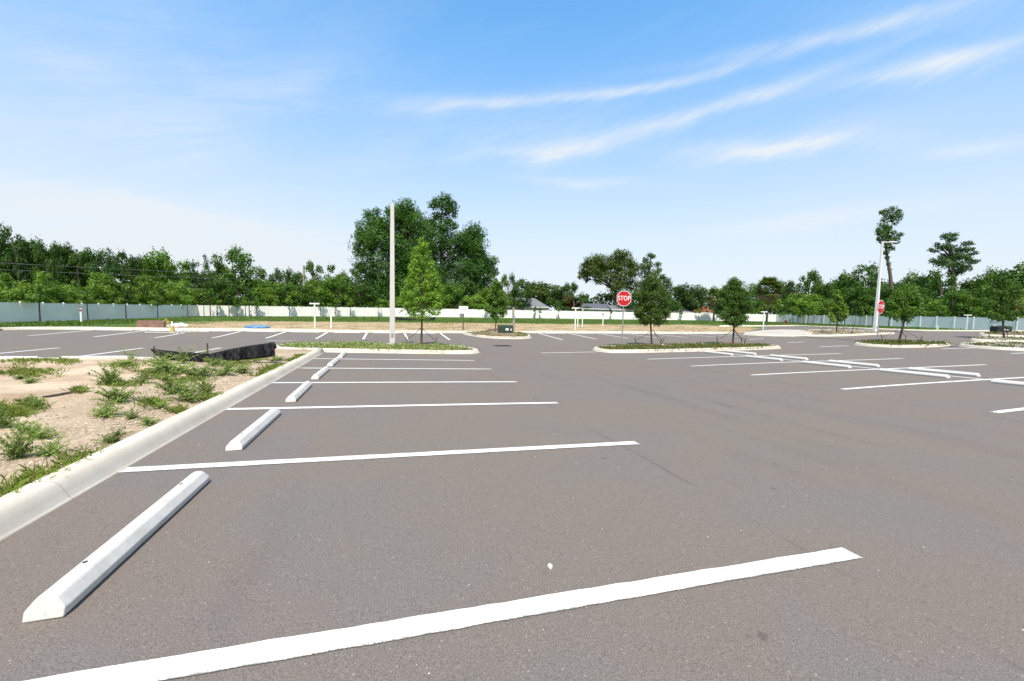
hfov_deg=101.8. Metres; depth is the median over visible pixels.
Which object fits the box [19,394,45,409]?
weed plant
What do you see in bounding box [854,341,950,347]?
kerb
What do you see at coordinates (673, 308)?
bushy tree
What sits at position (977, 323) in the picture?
vinyl fence
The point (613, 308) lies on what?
house
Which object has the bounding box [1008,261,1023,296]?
broadleaf tree
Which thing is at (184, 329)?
kerb
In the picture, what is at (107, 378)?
weed plant
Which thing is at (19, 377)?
weed plant
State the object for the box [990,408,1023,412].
parking line
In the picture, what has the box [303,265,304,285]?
utility pole
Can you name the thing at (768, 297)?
palm tree
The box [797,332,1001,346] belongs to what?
parking lot
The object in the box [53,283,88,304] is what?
bushy tree
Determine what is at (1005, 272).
broadleaf tree
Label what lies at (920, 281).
broadleaf tree
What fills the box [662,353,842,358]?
parking line
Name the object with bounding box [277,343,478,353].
kerb
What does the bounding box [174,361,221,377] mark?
weed plant
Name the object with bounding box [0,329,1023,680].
parking lot
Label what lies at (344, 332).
wheel stop
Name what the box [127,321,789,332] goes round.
dry grass
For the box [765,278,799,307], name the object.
broadleaf tree
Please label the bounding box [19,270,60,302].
bushy tree
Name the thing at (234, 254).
broadleaf tree
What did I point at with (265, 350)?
silt fence
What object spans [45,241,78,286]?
broadleaf tree
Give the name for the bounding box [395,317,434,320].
silt fence
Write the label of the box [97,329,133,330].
wheel stop
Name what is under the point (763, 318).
post
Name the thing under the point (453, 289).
bushy tree
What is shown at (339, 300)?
bushy tree
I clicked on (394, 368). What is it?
parking line
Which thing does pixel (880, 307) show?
stop sign
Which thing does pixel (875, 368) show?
parking line
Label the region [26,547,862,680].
parking line
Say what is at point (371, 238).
broadleaf tree
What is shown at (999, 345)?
ground cover
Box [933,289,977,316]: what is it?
bushy tree
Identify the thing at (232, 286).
bushy tree
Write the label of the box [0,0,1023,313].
sky
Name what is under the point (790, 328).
parking lot
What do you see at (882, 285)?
broadleaf tree
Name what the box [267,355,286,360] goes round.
weed plant
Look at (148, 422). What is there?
weed plant
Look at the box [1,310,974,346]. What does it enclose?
ground
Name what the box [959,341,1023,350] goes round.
kerb
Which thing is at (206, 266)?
sparse tree
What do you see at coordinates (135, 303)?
bushy tree
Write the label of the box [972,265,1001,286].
broadleaf tree
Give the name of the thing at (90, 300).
bushy tree
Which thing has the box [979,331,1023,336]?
kerb
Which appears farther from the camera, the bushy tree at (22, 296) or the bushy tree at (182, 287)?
the bushy tree at (182, 287)
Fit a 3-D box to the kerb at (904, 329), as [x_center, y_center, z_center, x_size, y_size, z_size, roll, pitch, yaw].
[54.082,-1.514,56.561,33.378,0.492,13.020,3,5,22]
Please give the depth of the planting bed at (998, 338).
32.85 m
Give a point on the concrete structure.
(153, 323)
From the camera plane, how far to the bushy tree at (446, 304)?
93.26 m
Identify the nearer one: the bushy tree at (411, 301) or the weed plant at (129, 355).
the weed plant at (129, 355)
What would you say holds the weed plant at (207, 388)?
on the sandy plot at (74, 374)
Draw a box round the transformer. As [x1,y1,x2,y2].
[497,324,512,332]
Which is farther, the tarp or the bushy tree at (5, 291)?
the bushy tree at (5, 291)
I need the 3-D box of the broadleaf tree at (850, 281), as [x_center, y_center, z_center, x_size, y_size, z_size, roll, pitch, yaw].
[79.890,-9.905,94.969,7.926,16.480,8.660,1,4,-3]
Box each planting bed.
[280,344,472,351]
[466,332,530,337]
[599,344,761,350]
[810,330,887,334]
[966,342,1023,347]
[975,337,1023,340]
[985,332,1023,334]
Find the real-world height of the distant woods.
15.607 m
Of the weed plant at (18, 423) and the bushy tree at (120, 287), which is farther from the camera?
the bushy tree at (120, 287)
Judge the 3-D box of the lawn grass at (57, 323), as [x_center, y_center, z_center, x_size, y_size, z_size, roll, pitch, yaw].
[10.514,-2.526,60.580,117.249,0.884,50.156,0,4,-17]
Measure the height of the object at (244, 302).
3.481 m
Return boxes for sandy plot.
[0,359,287,488]
[262,348,312,359]
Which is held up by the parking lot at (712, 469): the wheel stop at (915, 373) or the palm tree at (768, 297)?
the wheel stop at (915, 373)
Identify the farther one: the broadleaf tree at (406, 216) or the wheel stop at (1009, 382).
the broadleaf tree at (406, 216)
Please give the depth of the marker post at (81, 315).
39.73 m
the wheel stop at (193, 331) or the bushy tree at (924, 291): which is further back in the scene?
the bushy tree at (924, 291)
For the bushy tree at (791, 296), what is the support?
on the ground at (343, 325)
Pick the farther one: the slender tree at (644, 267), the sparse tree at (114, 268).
the slender tree at (644, 267)
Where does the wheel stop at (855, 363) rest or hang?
on the parking lot at (712, 469)
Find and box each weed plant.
[0,403,20,428]
[0,420,41,460]
[4,414,40,436]
[10,420,66,440]
[11,374,31,379]
[18,375,41,383]
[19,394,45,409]
[28,433,72,457]
[84,360,127,385]
[86,396,126,419]
[87,381,144,404]
[90,426,129,443]
[101,356,135,365]
[119,347,142,359]
[121,406,142,419]
[128,369,153,383]
[135,413,161,426]
[139,357,198,374]
[139,391,151,409]
[145,352,176,365]
[145,364,197,395]
[151,400,169,408]
[155,346,201,363]
[163,381,206,402]
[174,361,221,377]
[191,372,215,394]
[202,356,234,365]
[207,360,238,375]
[231,363,255,373]
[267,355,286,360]
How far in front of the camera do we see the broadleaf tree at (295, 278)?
95.86 m
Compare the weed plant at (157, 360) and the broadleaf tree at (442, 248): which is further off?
the broadleaf tree at (442, 248)
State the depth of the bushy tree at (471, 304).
93.37 m
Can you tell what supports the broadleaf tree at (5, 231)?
on the ground at (343, 325)
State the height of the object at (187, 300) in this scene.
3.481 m
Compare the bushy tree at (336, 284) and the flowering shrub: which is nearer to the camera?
the bushy tree at (336, 284)
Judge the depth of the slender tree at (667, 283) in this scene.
107.51 m
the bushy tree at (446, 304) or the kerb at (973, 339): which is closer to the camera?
the kerb at (973, 339)
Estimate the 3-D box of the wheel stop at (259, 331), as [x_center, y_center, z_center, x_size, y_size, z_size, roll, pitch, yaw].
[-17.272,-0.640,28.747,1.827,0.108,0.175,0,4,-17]
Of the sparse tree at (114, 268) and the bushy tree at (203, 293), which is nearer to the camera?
the sparse tree at (114, 268)
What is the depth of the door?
32.17 m
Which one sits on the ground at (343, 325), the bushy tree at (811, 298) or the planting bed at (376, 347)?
the bushy tree at (811, 298)
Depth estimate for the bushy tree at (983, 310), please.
63.17 m
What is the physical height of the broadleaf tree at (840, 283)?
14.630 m
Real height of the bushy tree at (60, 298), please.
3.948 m
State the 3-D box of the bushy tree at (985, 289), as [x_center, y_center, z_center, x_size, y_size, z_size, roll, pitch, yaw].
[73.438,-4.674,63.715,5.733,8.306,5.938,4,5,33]
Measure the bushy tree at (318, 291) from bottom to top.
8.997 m
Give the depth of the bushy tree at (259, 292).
78.04 m
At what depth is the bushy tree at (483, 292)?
95.08 m
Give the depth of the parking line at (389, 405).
7.33 m
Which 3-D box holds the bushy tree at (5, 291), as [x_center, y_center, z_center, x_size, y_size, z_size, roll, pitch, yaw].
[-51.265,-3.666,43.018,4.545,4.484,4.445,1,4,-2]
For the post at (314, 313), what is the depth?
35.81 m
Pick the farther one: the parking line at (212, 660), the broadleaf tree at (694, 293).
the broadleaf tree at (694, 293)
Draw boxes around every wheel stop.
[0,356,38,356]
[22,471,209,622]
[61,356,137,356]
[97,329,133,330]
[144,331,179,333]
[150,329,183,330]
[176,331,209,332]
[200,330,231,331]
[225,408,280,450]
[247,330,276,331]
[285,381,311,401]
[291,331,319,332]
[311,366,329,378]
[327,357,339,365]
[333,331,359,332]
[338,351,346,357]
[411,332,434,333]
[545,332,565,333]
[575,332,594,333]
[704,350,733,355]
[726,350,756,354]
[745,355,782,360]
[769,354,807,359]
[801,361,851,367]
[828,360,879,366]
[878,368,949,377]
[907,367,980,376]
[990,379,1023,385]
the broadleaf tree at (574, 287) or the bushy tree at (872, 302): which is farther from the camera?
the broadleaf tree at (574, 287)
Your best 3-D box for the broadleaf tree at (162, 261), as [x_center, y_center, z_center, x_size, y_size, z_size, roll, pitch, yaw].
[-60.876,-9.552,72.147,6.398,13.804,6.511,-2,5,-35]
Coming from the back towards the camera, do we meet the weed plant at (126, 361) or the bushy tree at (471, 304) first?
the bushy tree at (471, 304)
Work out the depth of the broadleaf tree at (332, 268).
92.34 m
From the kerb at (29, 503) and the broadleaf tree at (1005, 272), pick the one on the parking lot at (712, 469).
the kerb at (29, 503)
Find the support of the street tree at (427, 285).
on the planting bed at (376, 347)
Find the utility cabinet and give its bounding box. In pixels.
[989,326,1008,332]
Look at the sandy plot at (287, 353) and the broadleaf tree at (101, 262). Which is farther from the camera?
the broadleaf tree at (101, 262)
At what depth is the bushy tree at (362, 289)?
86.93 m
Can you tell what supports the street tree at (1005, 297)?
on the planting bed at (998, 338)
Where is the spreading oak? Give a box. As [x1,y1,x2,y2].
[926,231,980,290]
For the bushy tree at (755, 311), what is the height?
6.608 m
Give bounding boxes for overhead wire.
[0,269,272,279]
[10,263,302,275]
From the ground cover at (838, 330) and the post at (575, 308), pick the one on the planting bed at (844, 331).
the ground cover at (838, 330)
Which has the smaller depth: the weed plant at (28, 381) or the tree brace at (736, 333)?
the weed plant at (28, 381)
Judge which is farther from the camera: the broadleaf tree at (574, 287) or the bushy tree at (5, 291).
the broadleaf tree at (574, 287)
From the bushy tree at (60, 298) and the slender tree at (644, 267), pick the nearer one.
the bushy tree at (60, 298)
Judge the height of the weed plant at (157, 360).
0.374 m
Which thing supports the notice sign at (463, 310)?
on the ground at (343, 325)
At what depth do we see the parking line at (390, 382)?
9.89 m
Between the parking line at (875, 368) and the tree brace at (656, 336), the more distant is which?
the tree brace at (656, 336)
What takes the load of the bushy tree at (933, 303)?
on the ground at (343, 325)
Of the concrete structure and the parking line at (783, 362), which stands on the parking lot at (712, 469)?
the parking line at (783, 362)
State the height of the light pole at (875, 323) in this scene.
9.382 m
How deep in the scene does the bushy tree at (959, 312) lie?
66.86 m
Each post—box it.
[79,309,82,321]
[309,303,319,326]
[512,307,514,331]
[572,307,578,329]
[761,311,766,329]
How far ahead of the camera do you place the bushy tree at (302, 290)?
80.12 m
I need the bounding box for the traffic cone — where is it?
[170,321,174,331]
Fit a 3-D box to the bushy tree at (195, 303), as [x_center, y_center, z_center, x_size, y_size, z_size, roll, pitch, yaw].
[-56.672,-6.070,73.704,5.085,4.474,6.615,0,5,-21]
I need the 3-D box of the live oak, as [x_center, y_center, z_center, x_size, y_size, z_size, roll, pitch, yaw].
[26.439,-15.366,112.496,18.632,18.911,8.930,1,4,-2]
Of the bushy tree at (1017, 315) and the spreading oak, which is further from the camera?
the spreading oak
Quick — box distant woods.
[2,240,984,313]
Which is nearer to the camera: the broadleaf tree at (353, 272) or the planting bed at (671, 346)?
the planting bed at (671, 346)
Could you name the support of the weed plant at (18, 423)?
on the sandy plot at (74, 374)
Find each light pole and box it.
[389,202,394,344]
[872,241,896,331]
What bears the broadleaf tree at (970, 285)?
on the ground at (343, 325)
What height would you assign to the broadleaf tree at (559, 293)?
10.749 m
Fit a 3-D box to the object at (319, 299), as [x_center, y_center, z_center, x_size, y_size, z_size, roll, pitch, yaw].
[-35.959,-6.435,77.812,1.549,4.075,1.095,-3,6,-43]
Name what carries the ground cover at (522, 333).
on the planting bed at (505, 335)
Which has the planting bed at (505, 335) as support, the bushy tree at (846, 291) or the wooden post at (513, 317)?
the wooden post at (513, 317)
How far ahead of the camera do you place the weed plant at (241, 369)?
9.84 m
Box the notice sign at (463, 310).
[459,306,467,329]
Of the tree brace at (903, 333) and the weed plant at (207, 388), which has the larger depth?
the tree brace at (903, 333)
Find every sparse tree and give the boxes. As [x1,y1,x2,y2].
[1,232,32,285]
[91,248,117,285]
[184,259,205,293]
[200,253,221,288]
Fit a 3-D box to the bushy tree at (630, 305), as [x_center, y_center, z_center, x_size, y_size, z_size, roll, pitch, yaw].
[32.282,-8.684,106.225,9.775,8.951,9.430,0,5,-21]
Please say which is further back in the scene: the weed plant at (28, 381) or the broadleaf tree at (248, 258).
the broadleaf tree at (248, 258)
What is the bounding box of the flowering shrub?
[563,295,582,310]
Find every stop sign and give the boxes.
[617,291,630,343]
[877,300,884,339]
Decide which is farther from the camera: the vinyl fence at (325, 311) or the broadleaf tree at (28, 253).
the vinyl fence at (325, 311)
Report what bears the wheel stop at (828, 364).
on the parking lot at (712, 469)
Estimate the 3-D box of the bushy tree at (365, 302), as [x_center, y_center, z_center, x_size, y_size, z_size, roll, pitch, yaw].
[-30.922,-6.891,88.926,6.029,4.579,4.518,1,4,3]
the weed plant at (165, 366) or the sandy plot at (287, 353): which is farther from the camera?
the sandy plot at (287, 353)
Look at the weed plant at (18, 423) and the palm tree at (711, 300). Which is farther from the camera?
the palm tree at (711, 300)
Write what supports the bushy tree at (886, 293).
on the ground at (343, 325)
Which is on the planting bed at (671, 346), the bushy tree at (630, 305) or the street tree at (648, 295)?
the street tree at (648, 295)
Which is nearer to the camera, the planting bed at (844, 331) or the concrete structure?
the concrete structure
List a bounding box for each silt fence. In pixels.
[151,342,276,361]
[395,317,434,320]
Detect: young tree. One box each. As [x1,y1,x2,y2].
[484,279,507,330]
[826,289,848,332]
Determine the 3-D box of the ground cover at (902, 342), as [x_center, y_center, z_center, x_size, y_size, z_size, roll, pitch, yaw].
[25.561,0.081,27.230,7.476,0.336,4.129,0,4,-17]
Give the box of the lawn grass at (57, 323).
[0,316,960,330]
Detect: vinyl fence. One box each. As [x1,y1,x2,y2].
[0,301,197,321]
[198,305,775,321]
[775,314,1023,329]
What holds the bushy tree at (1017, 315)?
on the ground at (343, 325)
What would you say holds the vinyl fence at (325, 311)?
on the ground at (343, 325)
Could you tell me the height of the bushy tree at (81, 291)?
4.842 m
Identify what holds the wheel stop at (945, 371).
on the parking lot at (712, 469)
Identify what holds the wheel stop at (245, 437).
on the parking lot at (712, 469)
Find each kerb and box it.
[0,327,732,333]
[0,348,324,540]
[0,357,160,359]
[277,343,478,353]
[463,331,530,338]
[593,343,780,352]
[719,325,767,326]
[743,329,811,336]
[768,325,1023,331]
[803,329,894,335]
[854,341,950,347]
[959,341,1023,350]
[970,337,1023,341]
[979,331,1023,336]
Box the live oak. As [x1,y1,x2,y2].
[577,248,640,305]
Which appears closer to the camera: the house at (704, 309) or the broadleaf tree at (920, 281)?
the broadleaf tree at (920, 281)
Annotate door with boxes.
[499,327,511,332]
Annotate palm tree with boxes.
[705,288,720,320]
[753,276,785,322]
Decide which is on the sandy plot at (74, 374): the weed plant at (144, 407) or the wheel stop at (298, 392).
the weed plant at (144, 407)
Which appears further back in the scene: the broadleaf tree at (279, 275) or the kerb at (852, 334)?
the broadleaf tree at (279, 275)
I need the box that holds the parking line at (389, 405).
[227,402,557,409]
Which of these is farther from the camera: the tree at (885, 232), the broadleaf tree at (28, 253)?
the tree at (885, 232)
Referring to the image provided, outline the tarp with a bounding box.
[244,325,269,327]
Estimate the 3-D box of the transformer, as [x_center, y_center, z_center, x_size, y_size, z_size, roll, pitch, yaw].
[-0.537,-0.859,32.611,1.329,0.753,1.050,1,4,-9]
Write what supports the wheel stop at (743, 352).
on the parking lot at (712, 469)
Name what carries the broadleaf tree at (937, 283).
on the ground at (343, 325)
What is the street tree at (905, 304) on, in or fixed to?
on the planting bed
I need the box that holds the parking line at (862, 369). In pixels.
[754,364,985,374]
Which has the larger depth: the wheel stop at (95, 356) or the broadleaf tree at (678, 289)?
the broadleaf tree at (678, 289)
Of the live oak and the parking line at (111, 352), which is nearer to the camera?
the parking line at (111, 352)
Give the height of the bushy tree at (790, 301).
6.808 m
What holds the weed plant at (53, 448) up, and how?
on the sandy plot at (74, 374)
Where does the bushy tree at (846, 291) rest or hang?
on the ground at (343, 325)
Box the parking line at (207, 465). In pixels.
[119,441,638,471]
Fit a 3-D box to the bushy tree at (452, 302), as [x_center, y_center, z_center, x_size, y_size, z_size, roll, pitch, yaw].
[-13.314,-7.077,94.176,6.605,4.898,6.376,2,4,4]
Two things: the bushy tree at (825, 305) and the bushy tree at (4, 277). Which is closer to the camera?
the bushy tree at (4, 277)
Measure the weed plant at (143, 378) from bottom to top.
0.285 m
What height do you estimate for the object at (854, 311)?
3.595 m
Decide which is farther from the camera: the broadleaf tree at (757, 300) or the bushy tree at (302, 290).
the broadleaf tree at (757, 300)
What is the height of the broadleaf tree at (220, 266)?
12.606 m
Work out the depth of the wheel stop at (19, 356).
11.83 m
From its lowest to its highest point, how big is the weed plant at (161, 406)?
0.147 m
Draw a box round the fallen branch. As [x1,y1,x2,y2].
[42,387,94,397]
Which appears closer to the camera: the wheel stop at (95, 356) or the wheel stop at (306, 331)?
the wheel stop at (95, 356)
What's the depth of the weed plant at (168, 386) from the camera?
7.30 m
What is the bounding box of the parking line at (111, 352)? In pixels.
[84,348,140,355]
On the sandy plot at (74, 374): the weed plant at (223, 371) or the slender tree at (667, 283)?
the weed plant at (223, 371)
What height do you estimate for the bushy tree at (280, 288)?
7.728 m
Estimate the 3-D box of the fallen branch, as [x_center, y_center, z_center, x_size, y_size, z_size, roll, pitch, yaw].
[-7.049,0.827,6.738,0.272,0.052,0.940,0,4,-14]
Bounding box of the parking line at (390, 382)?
[273,381,515,382]
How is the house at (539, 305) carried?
on the ground at (343, 325)
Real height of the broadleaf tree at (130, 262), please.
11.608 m
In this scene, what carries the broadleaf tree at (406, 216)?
on the ground at (343, 325)
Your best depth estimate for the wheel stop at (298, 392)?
7.85 m
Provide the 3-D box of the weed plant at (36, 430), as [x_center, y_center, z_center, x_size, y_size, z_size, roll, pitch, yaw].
[-5.234,0.980,4.567,0.461,0.249,0.388,3,5,26]
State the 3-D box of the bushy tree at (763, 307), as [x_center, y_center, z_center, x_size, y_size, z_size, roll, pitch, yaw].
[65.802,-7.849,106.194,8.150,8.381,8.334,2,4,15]
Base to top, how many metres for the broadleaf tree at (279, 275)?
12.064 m
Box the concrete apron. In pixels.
[745,330,809,334]
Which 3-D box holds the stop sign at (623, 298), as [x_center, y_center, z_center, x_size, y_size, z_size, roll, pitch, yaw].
[6.724,-1.302,25.202,0.910,3.392,0.081,1,4,-9]
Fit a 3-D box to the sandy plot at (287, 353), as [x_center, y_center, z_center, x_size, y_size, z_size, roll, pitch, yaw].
[-8.401,0.457,14.952,2.400,0.164,4.500,0,4,-17]
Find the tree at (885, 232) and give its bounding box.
[874,206,904,288]
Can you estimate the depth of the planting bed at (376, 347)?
19.05 m
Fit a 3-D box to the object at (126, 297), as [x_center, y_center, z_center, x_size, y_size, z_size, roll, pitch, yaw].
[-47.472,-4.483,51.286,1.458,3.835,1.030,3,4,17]
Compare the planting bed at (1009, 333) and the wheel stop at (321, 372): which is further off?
the planting bed at (1009, 333)
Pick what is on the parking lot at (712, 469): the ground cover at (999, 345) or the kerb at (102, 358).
the kerb at (102, 358)
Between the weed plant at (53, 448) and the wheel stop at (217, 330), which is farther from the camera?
the wheel stop at (217, 330)
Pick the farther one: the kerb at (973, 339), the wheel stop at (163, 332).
the kerb at (973, 339)
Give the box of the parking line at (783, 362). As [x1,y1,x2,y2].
[697,358,904,365]
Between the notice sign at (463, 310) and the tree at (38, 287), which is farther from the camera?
the tree at (38, 287)
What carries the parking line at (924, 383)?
on the parking lot at (712, 469)
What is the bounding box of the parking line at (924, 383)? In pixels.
[843,377,1023,389]
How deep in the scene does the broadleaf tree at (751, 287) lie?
110.07 m
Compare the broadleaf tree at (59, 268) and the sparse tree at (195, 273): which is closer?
the broadleaf tree at (59, 268)
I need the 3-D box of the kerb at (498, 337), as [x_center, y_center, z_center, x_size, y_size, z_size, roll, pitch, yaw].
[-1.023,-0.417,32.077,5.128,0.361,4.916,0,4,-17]
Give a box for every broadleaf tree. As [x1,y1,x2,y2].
[0,221,20,288]
[0,223,16,288]
[9,233,58,287]
[31,241,69,288]
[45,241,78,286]
[54,244,99,291]
[82,247,113,299]
[101,248,142,293]
[121,254,150,298]
[132,258,164,297]
[138,246,183,294]
[171,258,193,295]
[206,261,231,298]
[211,243,256,297]
[238,253,254,297]
[240,266,276,304]
[269,266,294,303]
[281,269,308,293]
[304,259,321,304]
[311,264,338,300]
[334,269,354,302]
[344,208,404,306]
[346,266,361,302]
[382,197,436,298]
[413,191,461,298]
[446,220,499,303]
[499,272,517,300]
[508,277,531,309]
[511,279,559,307]
[545,284,570,306]
[560,281,582,308]
[669,284,696,308]
[680,282,705,310]
[696,284,717,309]
[740,280,756,300]
[749,285,766,309]
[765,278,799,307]
[776,280,800,307]
[793,268,822,307]
[810,277,835,301]
[827,269,862,298]
[843,261,888,306]
[869,283,888,309]
[898,266,950,300]
[924,273,958,308]
[958,278,996,302]
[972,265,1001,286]
[980,268,1023,295]
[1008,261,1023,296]
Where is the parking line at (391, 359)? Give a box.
[314,358,474,360]
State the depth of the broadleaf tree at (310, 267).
90.94 m
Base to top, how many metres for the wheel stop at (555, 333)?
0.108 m
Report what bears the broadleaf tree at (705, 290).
on the ground at (343, 325)
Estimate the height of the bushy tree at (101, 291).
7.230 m
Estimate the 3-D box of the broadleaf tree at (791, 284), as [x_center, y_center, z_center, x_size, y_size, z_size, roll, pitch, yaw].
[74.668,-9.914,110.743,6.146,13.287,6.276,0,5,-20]
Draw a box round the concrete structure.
[136,320,165,327]
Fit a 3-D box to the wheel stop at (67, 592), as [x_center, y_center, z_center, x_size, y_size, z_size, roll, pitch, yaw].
[-2.604,1.291,2.948,0.175,0.109,1.827,0,3,-17]
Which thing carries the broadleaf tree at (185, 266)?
on the ground at (343, 325)
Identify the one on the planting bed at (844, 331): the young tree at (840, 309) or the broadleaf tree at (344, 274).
the young tree at (840, 309)
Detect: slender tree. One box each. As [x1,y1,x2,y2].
[634,251,662,289]
[658,274,673,299]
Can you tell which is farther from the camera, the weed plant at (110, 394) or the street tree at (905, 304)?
the street tree at (905, 304)
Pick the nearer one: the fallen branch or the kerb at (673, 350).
the fallen branch
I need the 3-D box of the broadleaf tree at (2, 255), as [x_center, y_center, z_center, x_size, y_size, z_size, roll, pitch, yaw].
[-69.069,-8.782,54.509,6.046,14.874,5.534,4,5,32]
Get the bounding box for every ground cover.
[468,330,531,336]
[805,329,890,334]
[850,338,956,345]
[962,341,1023,347]
[968,336,1023,340]
[983,331,1023,334]
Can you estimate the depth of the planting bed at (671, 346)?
23.56 m
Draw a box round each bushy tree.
[0,272,26,296]
[0,284,49,302]
[0,294,33,302]
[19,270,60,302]
[31,292,69,303]
[48,285,100,303]
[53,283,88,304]
[69,295,108,303]
[86,270,116,303]
[96,277,144,304]
[99,293,147,304]
[131,275,165,305]
[140,295,180,304]
[146,281,187,308]
[163,279,197,304]
[185,286,222,313]
[186,295,205,304]
[195,277,247,313]
[216,283,254,314]
[244,287,281,313]
[260,282,307,314]
[279,282,314,307]
[291,300,311,306]
[299,279,337,306]
[317,273,361,307]
[326,296,349,306]
[342,285,378,307]
[361,298,378,307]
[367,298,389,307]
[395,294,431,307]
[425,294,453,314]
[434,283,469,308]
[444,299,462,308]
[456,293,486,317]
[475,287,512,308]
[553,296,592,310]
[616,289,643,311]
[645,293,686,312]
[744,301,761,313]
[754,297,787,313]
[774,298,804,317]
[778,293,812,314]
[789,293,823,321]
[805,297,835,315]
[819,297,834,314]
[825,286,863,314]
[844,284,888,315]
[852,296,887,315]
[867,286,896,316]
[912,283,939,316]
[920,298,950,316]
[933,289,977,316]
[940,296,975,316]
[950,297,986,316]
[962,282,997,316]
[972,297,1010,317]
[984,297,1023,317]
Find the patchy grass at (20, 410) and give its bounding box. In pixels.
[0,355,279,417]
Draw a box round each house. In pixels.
[499,298,548,310]
[579,303,610,311]
[607,305,634,311]
[672,308,693,312]
[687,306,712,312]
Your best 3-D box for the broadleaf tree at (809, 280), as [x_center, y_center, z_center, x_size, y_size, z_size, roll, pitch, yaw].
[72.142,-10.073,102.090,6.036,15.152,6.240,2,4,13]
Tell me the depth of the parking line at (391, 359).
15.26 m
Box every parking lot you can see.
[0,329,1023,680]
[747,326,912,331]
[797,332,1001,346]
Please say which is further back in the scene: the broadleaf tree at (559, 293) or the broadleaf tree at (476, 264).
the broadleaf tree at (559, 293)
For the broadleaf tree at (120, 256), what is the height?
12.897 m
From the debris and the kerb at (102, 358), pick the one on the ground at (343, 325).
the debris
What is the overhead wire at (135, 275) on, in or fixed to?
attached to the utility pole at (303, 275)
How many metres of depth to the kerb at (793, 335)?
36.53 m
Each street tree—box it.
[397,236,445,343]
[632,274,671,343]
[714,276,754,342]
[883,282,926,339]
[981,275,1023,336]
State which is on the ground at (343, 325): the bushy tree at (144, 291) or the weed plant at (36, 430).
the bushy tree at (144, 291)
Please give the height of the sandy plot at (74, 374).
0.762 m
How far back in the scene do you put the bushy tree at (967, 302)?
67.00 m
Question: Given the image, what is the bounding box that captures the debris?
[166,323,188,326]
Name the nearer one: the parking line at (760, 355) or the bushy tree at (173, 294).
the parking line at (760, 355)
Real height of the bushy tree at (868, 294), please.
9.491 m
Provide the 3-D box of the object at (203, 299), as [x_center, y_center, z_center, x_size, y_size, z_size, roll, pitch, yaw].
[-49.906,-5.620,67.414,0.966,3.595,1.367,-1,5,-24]
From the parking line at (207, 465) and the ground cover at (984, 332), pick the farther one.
the ground cover at (984, 332)
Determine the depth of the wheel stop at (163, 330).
27.03 m
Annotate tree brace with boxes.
[406,328,436,343]
[635,329,663,343]
[716,330,745,344]
[881,327,922,340]
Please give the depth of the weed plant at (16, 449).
3.94 m
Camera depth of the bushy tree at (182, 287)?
68.51 m
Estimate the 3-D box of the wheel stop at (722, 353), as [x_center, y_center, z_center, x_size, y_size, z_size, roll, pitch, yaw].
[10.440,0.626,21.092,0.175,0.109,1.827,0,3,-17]
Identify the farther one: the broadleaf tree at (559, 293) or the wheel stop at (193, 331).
the broadleaf tree at (559, 293)
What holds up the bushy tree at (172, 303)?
on the ground at (343, 325)
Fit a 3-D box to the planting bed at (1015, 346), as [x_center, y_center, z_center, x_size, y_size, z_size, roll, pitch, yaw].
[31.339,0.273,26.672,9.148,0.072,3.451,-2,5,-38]

